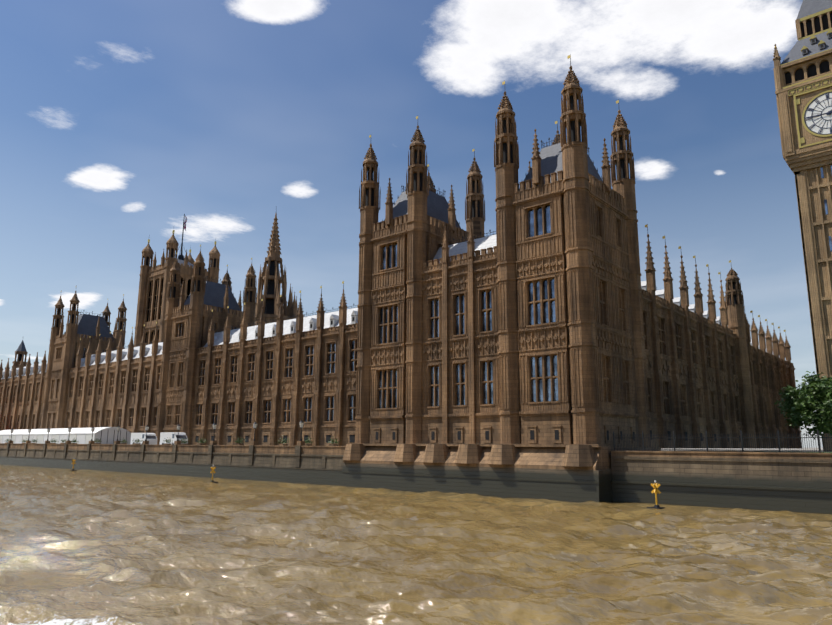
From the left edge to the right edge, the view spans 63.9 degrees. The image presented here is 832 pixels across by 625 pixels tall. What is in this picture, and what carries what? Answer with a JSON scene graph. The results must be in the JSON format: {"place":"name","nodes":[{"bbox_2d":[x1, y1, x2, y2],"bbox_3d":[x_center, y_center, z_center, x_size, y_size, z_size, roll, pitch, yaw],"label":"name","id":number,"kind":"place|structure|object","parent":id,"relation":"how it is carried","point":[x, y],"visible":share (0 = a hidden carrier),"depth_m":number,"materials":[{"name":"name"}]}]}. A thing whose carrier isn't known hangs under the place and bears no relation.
{"place":"outdoors","nodes":[
{"label":"outdoors","id":0,"kind":"place"},
{"bbox_2d":[255,213,297,324],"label":"spire","id":1,"kind":"structure","parent":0,"point":[270,279],"depth_m":182.90,"materials":[{"name":"stone"}]},
{"bbox_2d":[0,0,822,447],"label":"sky","id":2,"kind":"structure","parent":0,"point":[121,120],"materials":[{"name":"blue"}]},
{"bbox_2d":[0,463,831,624],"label":"river","id":3,"kind":"structure","parent":0,"point":[130,556],"depth_m":27.25,"materials":[{"name":"liquid"}]},
{"bbox_2d":[71,458,76,470],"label":"buoy","id":4,"kind":"object","parent":3,"relation":"on","point":[73,462],"visible":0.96,"depth_m":112.03,"materials":[{"name":"metal"}]},
{"bbox_2d":[0,420,345,485],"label":"river wall","id":5,"kind":"structure","parent":3,"relation":"in","point":[300,462],"depth_m":95.21,"materials":[{"name":"stone"}]},
{"bbox_2d":[0,427,130,443],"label":"terrace marquee","id":6,"kind":"object","parent":5,"relation":"on","point":[107,435],"visible":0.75,"depth_m":128.64,"materials":[{"name":"fabric"}]},
{"bbox_2d":[130,433,156,444],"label":"van","id":7,"kind":"object","parent":5,"relation":"on","point":[151,438],"visible":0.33,"depth_m":112.36,"materials":[{"name":"metal"}]},
{"bbox_2d":[5,435,340,445],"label":"terrace shrubs","id":8,"kind":"object","parent":5,"relation":"on","point":[183,442],"visible":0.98,"depth_m":100.24,"materials":[{"name":"plant"}]},
{"bbox_2d":[160,432,187,444],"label":"van","id":9,"kind":"object","parent":5,"relation":"on","point":[171,436],"visible":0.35,"depth_m":106.65,"materials":[{"name":"metal"}]},
{"bbox_2d":[210,465,217,482],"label":"buoy","id":10,"kind":"object","parent":3,"relation":"on","point":[213,471],"visible":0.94,"depth_m":79.99,"materials":[{"name":"metal"}]},
{"bbox_2d":[341,463,611,502],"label":"river wall","id":11,"kind":"structure","parent":3,"relation":"in","point":[577,486],"depth_m":62.26,"materials":[{"name":"stone"}]},
{"bbox_2d":[647,480,665,508],"bbox_3d":[17.979,13.692,49.950,1.103,2.200,1.103,8,-13,-33],"label":"buoy","id":12,"kind":"object","parent":3,"relation":"on","point":[655,486],"visible":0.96,"depth_m":49.88,"materials":[{"name":"metal"}]},
{"bbox_2d":[0,474,831,624],"bbox_3d":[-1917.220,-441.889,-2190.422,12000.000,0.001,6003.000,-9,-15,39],"label":"water glints","id":13,"kind":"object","parent":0,"point":[35,580],"depth_m":24.68,"materials":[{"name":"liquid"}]},
{"bbox_2d":[611,451,831,513],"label":"river wall","id":14,"kind":"structure","parent":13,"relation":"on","point":[800,482],"depth_m":51.45,"materials":[{"name":"grey stone"}]},
{"bbox_2d":[613,429,831,452],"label":"railing","id":15,"kind":"object","parent":14,"relation":"on","point":[729,437],"visible":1,"depth_m":52.25,"materials":[{"name":"black metal"}]},
{"bbox_2d":[661,448,831,451],"bbox_3d":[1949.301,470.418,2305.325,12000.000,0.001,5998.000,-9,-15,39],"label":"ground","id":16,"kind":"structure","parent":0,"point":[740,449],"depth_m":203.65,"materials":[{"name":"stone"}]},
{"bbox_2d":[134,214,219,346],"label":"tower","id":17,"kind":"structure","parent":16,"relation":"on","point":[152,292],"depth_m":279.69,"materials":[{"name":"stone"}]},
{"bbox_2d":[0,245,357,445],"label":"palace wing","id":18,"kind":"structure","parent":16,"relation":"on","point":[224,364],"depth_m":118.36,"materials":[{"name":"stone"}]},
{"bbox_2d":[13,340,27,367],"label":"roof lantern","id":19,"kind":"object","parent":18,"relation":"on","point":[20,351],"visible":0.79,"depth_m":206.68,"materials":[{"name":"stone"}]},
{"bbox_2d":[343,55,660,469],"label":"palace pavilion","id":20,"kind":"structure","parent":16,"relation":"on","point":[517,340],"depth_m":67.34,"materials":[{"name":"stone"}]},
{"bbox_2d":[641,224,801,447],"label":"palace wing","id":21,"kind":"structure","parent":16,"relation":"on","point":[708,371],"depth_m":89.34,"materials":[{"name":"stone"}]},
{"bbox_2d":[773,0,831,449],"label":"clock tower","id":22,"kind":"structure","parent":16,"relation":"on","point":[803,79],"depth_m":113.11,"materials":[{"name":"stone"}]},
{"bbox_2d":[754,451,831,452],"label":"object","id":23,"kind":"structure","parent":0,"point":[793,451],"depth_m":93.27,"materials":[{"name":"plant"}]},
{"bbox_2d":[774,371,831,439],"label":"tree","id":24,"kind":"object","parent":23,"relation":"on","point":[802,411],"depth_m":62.63,"materials":[{"name":"green plant"}]}
]}

